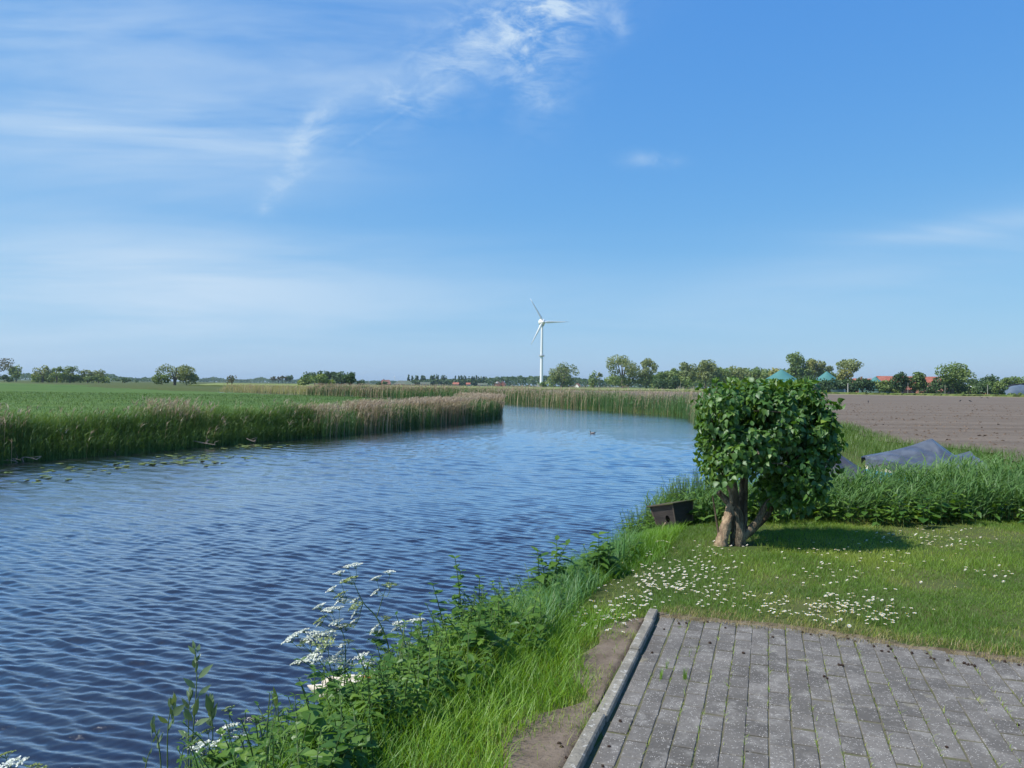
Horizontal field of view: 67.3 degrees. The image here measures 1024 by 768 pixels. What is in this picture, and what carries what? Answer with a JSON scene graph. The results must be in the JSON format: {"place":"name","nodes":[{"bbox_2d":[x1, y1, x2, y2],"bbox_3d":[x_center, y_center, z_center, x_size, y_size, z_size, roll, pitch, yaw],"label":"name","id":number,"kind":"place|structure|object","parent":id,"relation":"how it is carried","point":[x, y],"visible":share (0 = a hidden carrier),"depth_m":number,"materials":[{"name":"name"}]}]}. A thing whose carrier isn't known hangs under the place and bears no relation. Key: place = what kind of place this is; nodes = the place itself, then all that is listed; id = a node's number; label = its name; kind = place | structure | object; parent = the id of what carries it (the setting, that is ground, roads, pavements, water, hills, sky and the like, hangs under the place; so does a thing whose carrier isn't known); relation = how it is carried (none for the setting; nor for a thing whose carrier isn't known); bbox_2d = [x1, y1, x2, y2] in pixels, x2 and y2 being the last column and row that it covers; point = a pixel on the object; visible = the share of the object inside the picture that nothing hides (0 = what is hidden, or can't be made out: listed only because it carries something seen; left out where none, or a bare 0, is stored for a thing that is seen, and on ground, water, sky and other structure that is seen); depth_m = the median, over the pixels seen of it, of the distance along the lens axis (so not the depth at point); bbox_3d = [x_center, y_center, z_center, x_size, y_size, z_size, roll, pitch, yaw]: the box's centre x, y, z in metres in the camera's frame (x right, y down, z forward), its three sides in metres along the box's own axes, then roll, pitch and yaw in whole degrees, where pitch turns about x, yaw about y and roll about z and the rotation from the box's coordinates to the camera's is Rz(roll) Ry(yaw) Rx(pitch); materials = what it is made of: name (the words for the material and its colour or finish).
{"place":"outdoors","nodes":[
{"label":"outdoors","id":0,"kind":"place"},
{"bbox_2d":[0,383,488,462],"bbox_3d":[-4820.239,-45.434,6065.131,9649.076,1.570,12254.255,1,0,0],"label":"meadow","id":1,"kind":"structure","parent":0,"point":[19,388],"depth_m":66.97,"materials":[{"name":"plant"}]},
{"bbox_2d":[0,395,342,463],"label":"bank grass","id":2,"kind":"structure","parent":1,"relation":"on","point":[95,429],"depth_m":24.59,"materials":[{"name":"plant"}]},
{"bbox_2d":[189,383,707,391],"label":"crop field","id":3,"kind":"structure","parent":0,"point":[472,387],"depth_m":360.67,"materials":[{"name":"plant"}]},
{"bbox_2d":[0,392,959,767],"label":"river","id":4,"kind":"structure","parent":0,"point":[120,592],"depth_m":10.21,"materials":[{"name":"liquid"}]},
{"bbox_2d":[782,454,866,507],"bbox_3d":[5.577,1.693,14.198,1.680,1.464,1.250,1,0,20],"label":"moored boat","id":5,"kind":"object","parent":4,"relation":"on","point":[846,462],"visible":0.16,"depth_m":13.75,"materials":[{"name":"grey"}]},
{"bbox_2d":[861,439,988,485],"bbox_3d":[8.267,1.780,15.598,2.230,1.358,1.400,1,0,4],"label":"covered boat","id":6,"kind":"object","parent":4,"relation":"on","point":[928,448],"visible":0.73,"depth_m":15.33,"materials":[{"name":"grey"}]},
{"bbox_2d":[0,379,1023,767],"bbox_3d":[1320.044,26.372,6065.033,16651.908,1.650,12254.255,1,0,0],"label":"ground","id":7,"kind":"structure","parent":0,"point":[928,583],"depth_m":6.49,"materials":[{"name":"plant"}]},
{"bbox_2d":[0,358,14,371],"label":"tree","id":8,"kind":"object","parent":7,"relation":"on","point":[5,366],"visible":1,"depth_m":519.76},
{"bbox_2d":[7,365,22,381],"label":"tree","id":9,"kind":"object","parent":7,"relation":"on","point":[14,372],"visible":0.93,"depth_m":558.59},
{"bbox_2d":[0,750,46,767],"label":"cow parsley","id":10,"kind":"object","parent":7,"relation":"on","point":[10,761],"visible":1,"depth_m":3.06,"materials":[{"name":"white plant"}]},
{"bbox_2d":[32,365,51,382],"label":"tree","id":11,"kind":"object","parent":7,"relation":"on","point":[44,371],"visible":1,"depth_m":454.20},
{"bbox_2d":[47,366,65,382],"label":"tree","id":12,"kind":"object","parent":7,"relation":"on","point":[58,370],"visible":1,"depth_m":460.58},
{"bbox_2d":[31,372,109,382],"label":"hedge","id":13,"kind":"object","parent":7,"relation":"on","point":[105,379],"visible":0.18,"depth_m":487.98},
{"bbox_2d":[62,366,79,382],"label":"tree","id":14,"kind":"object","parent":7,"relation":"on","point":[69,369],"visible":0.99,"depth_m":466.72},
{"bbox_2d":[0,373,152,381],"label":"woods","id":15,"kind":"object","parent":7,"relation":"on","point":[24,376],"visible":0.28,"depth_m":1443.84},
{"bbox_2d":[80,369,95,382],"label":"tree","id":16,"kind":"object","parent":7,"relation":"on","point":[87,372],"visible":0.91,"depth_m":471.81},
{"bbox_2d":[81,375,102,382],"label":"bush","id":17,"kind":"object","parent":7,"relation":"on","point":[91,378],"visible":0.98,"depth_m":468.47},
{"bbox_2d":[150,715,162,767],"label":"willow shoot","id":18,"kind":"object","parent":7,"relation":"on","point":[152,725],"visible":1,"depth_m":3.30,"materials":[{"name":"green plant"}]},
{"bbox_2d":[152,372,171,383],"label":"bush","id":19,"kind":"object","parent":7,"relation":"on","point":[157,378],"visible":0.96,"depth_m":334.67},
{"bbox_2d":[157,692,184,767],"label":"willow shoot","id":20,"kind":"object","parent":7,"relation":"on","point":[176,711],"visible":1,"depth_m":3.29,"materials":[{"name":"green plant"}]},
{"bbox_2d":[155,363,195,384],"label":"willow","id":21,"kind":"object","parent":7,"relation":"on","point":[182,370],"visible":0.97,"depth_m":328.49,"materials":[{"name":"plant"}]},
{"bbox_2d":[176,372,197,384],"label":"bush","id":22,"kind":"object","parent":7,"relation":"on","point":[189,378],"visible":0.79,"depth_m":333.34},
{"bbox_2d":[178,687,197,766],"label":"willow shoot","id":23,"kind":"object","parent":7,"relation":"on","point":[189,694],"visible":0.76,"depth_m":3.40,"materials":[{"name":"green plant"}]},
{"bbox_2d":[183,641,212,766],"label":"willow shoot","id":24,"kind":"object","parent":7,"relation":"on","point":[190,683],"visible":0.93,"depth_m":3.30,"materials":[{"name":"green plant"}]},
{"bbox_2d":[186,727,219,762],"bbox_3d":[-1.308,1.650,3.248,0.210,0.363,0.153,1,0,44],"label":"cow parsley","id":25,"kind":"object","parent":7,"relation":"on","point":[200,743],"visible":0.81,"depth_m":3.23,"materials":[{"name":"white plant"}]},
{"bbox_2d":[205,693,217,748],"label":"willow shoot","id":26,"kind":"object","parent":7,"relation":"on","point":[209,705],"visible":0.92,"depth_m":3.30,"materials":[{"name":"green plant"}]},
{"bbox_2d":[216,705,247,767],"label":"cow parsley","id":27,"kind":"object","parent":7,"relation":"on","point":[230,727],"visible":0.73,"depth_m":3.35,"materials":[{"name":"white plant"}]},
{"bbox_2d":[217,384,329,394],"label":"distant reeds","id":28,"kind":"object","parent":7,"relation":"on","point":[288,389],"visible":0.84,"depth_m":154.62,"materials":[{"name":"beige plant"}]},
{"bbox_2d":[271,686,283,728],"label":"willow shoot","id":29,"kind":"object","parent":7,"relation":"on","point":[275,699],"visible":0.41,"depth_m":3.69,"materials":[{"name":"green plant"}]},
{"bbox_2d":[195,377,402,383],"bbox_3d":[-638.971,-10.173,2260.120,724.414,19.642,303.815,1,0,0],"label":"horizon woods","id":30,"kind":"object","parent":7,"relation":"on","point":[256,380],"visible":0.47,"depth_m":2144.49,"materials":[{"name":"plant"}]},
{"bbox_2d":[297,374,327,384],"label":"bush","id":31,"kind":"object","parent":7,"relation":"on","point":[317,378],"visible":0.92,"depth_m":357.28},
{"bbox_2d":[280,603,358,697],"bbox_3d":[-1.111,1.668,4.483,0.501,0.784,0.294,1,0,0],"label":"cow parsley","id":32,"kind":"object","parent":7,"relation":"on","point":[313,655],"visible":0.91,"depth_m":4.49,"materials":[{"name":"white plant"}]},
{"bbox_2d":[307,674,364,697],"bbox_3d":[-1.056,2.098,5.261,0.680,0.287,0.281,1,0,-4],"label":"swan","id":33,"kind":"object","parent":7,"relation":"on","point":[311,687],"visible":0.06,"depth_m":5.25,"materials":[{"name":"white"}]},
{"bbox_2d":[331,371,346,384],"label":"tree","id":34,"kind":"object","parent":7,"relation":"on","point":[338,376],"visible":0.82,"depth_m":515.99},
{"bbox_2d":[343,372,355,383],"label":"tree","id":35,"kind":"object","parent":7,"relation":"on","point":[350,378],"visible":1,"depth_m":214.27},
{"bbox_2d":[325,562,399,653],"bbox_3d":[-0.861,1.465,4.574,0.516,0.811,0.243,1,0,10],"label":"cow parsley","id":36,"kind":"object","parent":7,"relation":"on","point":[380,633],"visible":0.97,"depth_m":4.59,"materials":[{"name":"white plant"}]},
{"bbox_2d":[352,617,425,674],"bbox_3d":[-0.717,1.650,4.660,0.599,0.431,0.256,1,0,-42],"label":"cow parsley","id":37,"kind":"object","parent":7,"relation":"on","point":[374,661],"visible":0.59,"depth_m":4.73,"materials":[{"name":"white plant"}]},
{"bbox_2d":[294,392,505,437],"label":"bank reeds","id":38,"kind":"object","parent":7,"relation":"on","point":[461,407],"visible":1,"depth_m":38.04,"materials":[{"name":"beige plant"}]},
{"bbox_2d":[408,612,431,648],"bbox_3d":[-0.579,1.677,4.839,0.170,0.442,0.268,1,0,16],"label":"bush shoot","id":39,"kind":"object","parent":7,"relation":"on","point":[416,631],"visible":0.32,"depth_m":4.82,"materials":[{"name":"green plant"}]},
{"bbox_2d":[428,583,452,638],"bbox_3d":[-0.478,1.632,5.191,0.204,0.582,0.147,1,0,0],"label":"bush shoot","id":40,"kind":"object","parent":7,"relation":"on","point":[436,601],"visible":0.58,"depth_m":5.20,"materials":[{"name":"green plant"}]},
{"bbox_2d":[192,520,689,767],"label":"long grass","id":41,"kind":"structure","parent":7,"relation":"on","point":[502,673],"depth_m":3.86,"materials":[{"name":"plant"}]},
{"bbox_2d":[448,555,468,633],"bbox_3d":[-0.375,1.562,5.420,0.161,0.721,0.198,1,0,-30],"label":"bush shoot","id":42,"kind":"object","parent":7,"relation":"on","point":[458,584],"visible":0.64,"depth_m":5.42,"materials":[{"name":"green plant"}]},
{"bbox_2d":[280,521,646,716],"bbox_3d":[0.307,1.819,7.134,1.872,1.070,6.018,1,0,19],"label":"bank sedge","id":43,"kind":"object","parent":7,"relation":"on","point":[577,587],"visible":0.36,"depth_m":5.76,"materials":[{"name":"green plant"}]},
{"bbox_2d":[306,382,716,421],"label":"reeds","id":44,"kind":"object","parent":7,"relation":"on","point":[530,396],"visible":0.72,"depth_m":81.96,"materials":[{"name":"green plant"}]},
{"bbox_2d":[522,546,560,593],"bbox_3d":[0.235,1.560,6.217,0.291,0.480,0.305,1,0,41],"label":"tall herb","id":45,"kind":"object","parent":7,"relation":"on","point":[542,575],"visible":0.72,"depth_m":6.20,"materials":[{"name":"green plant"}]},
{"bbox_2d":[531,300,564,386],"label":"wind turbine","id":46,"kind":"object","parent":7,"relation":"on","point":[541,322],"visible":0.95,"depth_m":638.91,"materials":[{"name":"white"}]},
{"bbox_2d":[410,375,707,388],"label":"wood","id":47,"kind":"object","parent":7,"relation":"on","point":[533,381],"visible":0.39,"depth_m":980.11,"materials":[{"name":"plant"}]},
{"bbox_2d":[541,535,577,584],"bbox_3d":[0.371,1.481,6.234,0.314,0.501,0.290,1,0,-8],"label":"tall herb","id":48,"kind":"object","parent":7,"relation":"on","point":[556,555],"visible":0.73,"depth_m":6.20,"materials":[{"name":"green plant"}]},
{"bbox_2d":[545,374,573,386],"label":"bush","id":49,"kind":"object","parent":7,"relation":"on","point":[566,383],"visible":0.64,"depth_m":602.01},
{"bbox_2d":[549,362,579,386],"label":"tree","id":50,"kind":"object","parent":7,"relation":"on","point":[560,370],"visible":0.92,"depth_m":596.45,"materials":[{"name":"plant"}]},
{"bbox_2d":[588,370,597,387],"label":"tree","id":51,"kind":"object","parent":7,"relation":"on","point":[592,381],"visible":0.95,"depth_m":588.38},
{"bbox_2d":[574,543,620,576],"bbox_3d":[0.734,1.541,6.720,0.431,0.286,0.342,1,0,0],"label":"tall herb","id":52,"kind":"object","parent":7,"relation":"on","point":[604,554],"visible":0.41,"depth_m":6.71,"materials":[{"name":"green plant"}]},
{"bbox_2d":[582,531,613,573],"bbox_3d":[0.742,1.491,6.662,0.300,0.402,0.323,1,0,19],"label":"tall herb","id":53,"kind":"object","parent":7,"relation":"on","point":[605,550],"visible":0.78,"depth_m":6.64,"materials":[{"name":"green plant"}]},
{"bbox_2d":[176,460,1023,767],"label":"bank herbs","id":54,"kind":"object","parent":7,"relation":"on","point":[334,750],"visible":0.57,"depth_m":3.84,"materials":[{"name":"green plant"}]},
{"bbox_2d":[563,608,657,767],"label":"kerb","id":55,"kind":"structure","parent":7,"relation":"on","point":[580,753],"depth_m":3.91,"materials":[{"name":"concrete"}]},
{"bbox_2d":[604,372,635,386],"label":"bush","id":56,"kind":"object","parent":7,"relation":"on","point":[615,380],"visible":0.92,"depth_m":520.97,"materials":[{"name":"plant"}]},
{"bbox_2d":[612,521,628,565],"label":"reed clump","id":57,"kind":"object","parent":7,"relation":"on","point":[618,547],"visible":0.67,"depth_m":7.12,"materials":[{"name":"green plant"}]},
{"bbox_2d":[606,354,640,387],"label":"tree","id":58,"kind":"object","parent":7,"relation":"on","point":[622,363],"visible":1,"depth_m":519.79,"materials":[{"name":"plant"}]},
{"bbox_2d":[633,371,654,387],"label":"bush","id":59,"kind":"object","parent":7,"relation":"on","point":[642,380],"visible":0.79,"depth_m":519.82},
{"bbox_2d":[637,358,658,388],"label":"tree","id":60,"kind":"object","parent":7,"relation":"on","point":[646,362],"visible":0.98,"depth_m":517.90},
{"bbox_2d":[652,376,668,388],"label":"bush","id":61,"kind":"object","parent":7,"relation":"on","point":[660,383],"visible":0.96,"depth_m":438.51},
{"bbox_2d":[646,499,693,529],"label":"duck house","id":62,"kind":"structure","parent":7,"relation":"on","point":[670,512],"depth_m":9.23,"materials":[{"name":"black"}]},
{"bbox_2d":[664,375,679,388],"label":"bush","id":63,"kind":"object","parent":7,"relation":"on","point":[672,381],"visible":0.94,"depth_m":437.12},
{"bbox_2d":[667,368,683,388],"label":"tree","id":64,"kind":"object","parent":7,"relation":"on","point":[673,371],"visible":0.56,"depth_m":468.13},
{"bbox_2d":[676,376,693,388],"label":"bush","id":65,"kind":"object","parent":7,"relation":"on","point":[686,383],"visible":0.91,"depth_m":437.83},
{"bbox_2d":[678,362,699,388],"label":"tree","id":66,"kind":"object","parent":7,"relation":"on","point":[686,369],"visible":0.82,"depth_m":468.59,"materials":[{"name":"plant"}]},
{"bbox_2d":[697,359,719,388],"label":"tree","id":67,"kind":"object","parent":7,"relation":"on","point":[706,369],"visible":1,"depth_m":466.98,"materials":[{"name":"plant"}]},
{"bbox_2d":[710,367,731,385],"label":"tree","id":68,"kind":"object","parent":7,"relation":"on","point":[724,374],"visible":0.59,"depth_m":469.02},
{"bbox_2d":[727,365,751,384],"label":"tree","id":69,"kind":"object","parent":7,"relation":"on","point":[737,373],"visible":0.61,"depth_m":466.43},
{"bbox_2d":[649,367,836,388],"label":"hedgerow","id":70,"kind":"object","parent":7,"relation":"on","point":[766,371],"visible":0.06,"depth_m":538.47,"materials":[{"name":"plant"}]},
{"bbox_2d":[747,367,768,383],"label":"tree","id":71,"kind":"object","parent":7,"relation":"on","point":[756,374],"visible":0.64,"depth_m":468.35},
{"bbox_2d":[690,376,847,546],"bbox_3d":[2.640,0.807,8.069,1.548,1.801,1.300,1,0,0],"label":"lilac tree","id":72,"kind":"object","parent":7,"relation":"on","point":[764,427],"visible":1,"depth_m":7.73,"materials":[{"name":"green plant"}]},
{"bbox_2d":[761,369,795,383],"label":"biogas tank","id":73,"kind":"object","parent":7,"relation":"on","point":[781,374],"visible":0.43,"depth_m":425.54,"materials":[{"name":"teal"}]},
{"bbox_2d":[786,351,817,379],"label":"tree","id":74,"kind":"object","parent":7,"relation":"on","point":[797,362],"visible":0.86,"depth_m":466.79,"materials":[{"name":"plant"}]},
{"bbox_2d":[797,374,819,390],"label":"bush","id":75,"kind":"object","parent":7,"relation":"on","point":[814,385],"visible":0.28,"depth_m":294.24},
{"bbox_2d":[803,359,822,375],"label":"tree","id":76,"kind":"object","parent":7,"relation":"on","point":[811,362],"visible":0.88,"depth_m":467.03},
{"bbox_2d":[618,524,1012,614],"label":"lawn daisies","id":77,"kind":"object","parent":7,"relation":"on","point":[672,576],"visible":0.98,"depth_m":6.64,"materials":[{"name":"white plant"}]},
{"bbox_2d":[816,361,835,376],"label":"tree","id":78,"kind":"object","parent":7,"relation":"on","point":[827,368],"visible":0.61,"depth_m":469.73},
{"bbox_2d":[817,378,840,391],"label":"bush","id":79,"kind":"object","parent":7,"relation":"on","point":[828,385],"visible":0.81,"depth_m":294.59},
{"bbox_2d":[815,371,843,391],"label":"biogas tank","id":80,"kind":"object","parent":7,"relation":"on","point":[827,375],"visible":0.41,"depth_m":426.08,"materials":[{"name":"teal"}]},
{"bbox_2d":[637,448,1023,526],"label":"inlet reeds","id":81,"kind":"object","parent":7,"relation":"on","point":[976,483],"visible":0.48,"depth_m":9.88,"materials":[{"name":"green plant"}]},
{"bbox_2d":[658,604,1023,665],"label":"dry edge grass","id":82,"kind":"structure","parent":7,"relation":"on","point":[844,636],"depth_m":5.10,"materials":[{"name":"plant"}]},
{"bbox_2d":[658,614,1023,662],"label":"sand strip","id":83,"kind":"object","parent":7,"relation":"on","point":[946,650],"visible":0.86,"depth_m":5.05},
{"bbox_2d":[662,408,1023,478],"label":"verge grass","id":84,"kind":"structure","parent":7,"relation":"on","point":[849,428],"depth_m":22.78,"materials":[{"name":"plant"}]},
{"bbox_2d":[836,369,853,391],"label":"bush","id":85,"kind":"object","parent":7,"relation":"on","point":[842,374],"visible":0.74,"depth_m":393.27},
{"bbox_2d":[836,378,858,391],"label":"bush","id":86,"kind":"object","parent":7,"relation":"on","point":[852,387],"visible":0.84,"depth_m":293.10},
{"bbox_2d":[835,358,863,390],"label":"tree","id":87,"kind":"object","parent":7,"relation":"on","point":[849,364],"visible":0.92,"depth_m":398.87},
{"bbox_2d":[681,390,1023,396],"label":"grass verge","id":88,"kind":"object","parent":7,"relation":"on","point":[934,394],"depth_m":235.98,"materials":[{"name":"plant"}]},
{"bbox_2d":[850,377,874,392],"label":"bush","id":89,"kind":"object","parent":7,"relation":"on","point":[865,384],"visible":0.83,"depth_m":293.93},
{"bbox_2d":[869,379,892,392],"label":"bush","id":90,"kind":"object","parent":7,"relation":"on","point":[883,384],"visible":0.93,"depth_m":293.35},
{"bbox_2d":[889,371,913,392],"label":"tree","id":91,"kind":"object","parent":7,"relation":"on","point":[904,382],"visible":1,"depth_m":284.16,"materials":[{"name":"plant"}]},
{"bbox_2d":[909,372,927,392],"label":"tree","id":92,"kind":"object","parent":7,"relation":"on","point":[919,379],"visible":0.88,"depth_m":285.85,"materials":[{"name":"plant"}]},
{"bbox_2d":[917,382,937,393],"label":"bush","id":93,"kind":"object","parent":7,"relation":"on","point":[929,388],"visible":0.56,"depth_m":291.97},
{"bbox_2d":[930,376,969,393],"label":"bush","id":94,"kind":"object","parent":7,"relation":"on","point":[937,385],"visible":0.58,"depth_m":278.02,"materials":[{"name":"plant"}]},
{"bbox_2d":[934,361,976,393],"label":"tree","id":95,"kind":"object","parent":7,"relation":"on","point":[949,377],"visible":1,"depth_m":272.71,"materials":[{"name":"plant"}]},
{"bbox_2d":[973,383,991,393],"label":"bush","id":96,"kind":"object","parent":7,"relation":"on","point":[981,388],"visible":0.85,"depth_m":260.96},
{"bbox_2d":[974,374,999,384],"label":"tree","id":97,"kind":"object","parent":7,"relation":"on","point":[992,378],"visible":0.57,"depth_m":328.46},
{"bbox_2d":[984,381,1008,394],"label":"bush","id":98,"kind":"object","parent":7,"relation":"on","point":[995,389],"visible":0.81,"depth_m":261.28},
{"bbox_2d":[999,383,1023,394],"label":"silage heap","id":99,"kind":"object","parent":7,"relation":"on","point":[1016,388],"visible":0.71,"depth_m":282.20,"materials":[{"name":"white"}]},
{"bbox_2d":[1006,376,1023,384],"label":"tree","id":100,"kind":"object","parent":7,"relation":"on","point":[1018,380],"visible":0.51,"depth_m":339.22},
{"bbox_2d":[0,0,1023,386],"label":"sky","id":101,"kind":"structure","parent":0,"point":[376,190],"materials":[{"name":"blue"}]},
{"bbox_2d":[501,612,666,767],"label":"dirt path","id":102,"kind":"structure","parent":0,"point":[546,736],"depth_m":3.72,"materials":[{"name":"soil"}]},
{"bbox_2d":[457,601,650,767],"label":"sparse grass","id":103,"kind":"structure","parent":102,"relation":"on","point":[572,703],"depth_m":3.96,"materials":[{"name":"plant"}]},
{"bbox_2d":[482,389,995,396],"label":"field margin","id":104,"kind":"object","parent":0,"point":[838,394],"visible":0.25,"depth_m":232.37,"materials":[{"name":"green plant"}]},
{"bbox_2d":[496,390,1023,462],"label":"ploughed field","id":105,"kind":"structure","parent":0,"point":[988,424],"depth_m":48.20,"materials":[{"name":"soil"}]},
{"bbox_2d":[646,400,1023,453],"bbox_3d":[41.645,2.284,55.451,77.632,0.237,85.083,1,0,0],"label":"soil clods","id":106,"kind":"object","parent":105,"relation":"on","point":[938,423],"visible":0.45,"depth_m":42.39,"materials":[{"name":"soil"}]},
{"bbox_2d":[584,611,1023,767],"bbox_3d":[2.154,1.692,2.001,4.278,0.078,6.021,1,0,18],"label":"paving","id":107,"kind":"structure","parent":0,"point":[754,707],"depth_m":3.95,"materials":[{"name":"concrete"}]},
{"bbox_2d":[624,618,1023,767],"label":"paving weeds","id":108,"kind":"object","parent":107,"relation":"on","point":[890,688],"visible":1,"depth_m":4.01,"materials":[{"name":"plant"}]},
{"bbox_2d":[876,376,949,393],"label":"barn","id":109,"kind":"structure","parent":0,"point":[928,380],"depth_m":342.77,"materials":[{"name":"red brick"}]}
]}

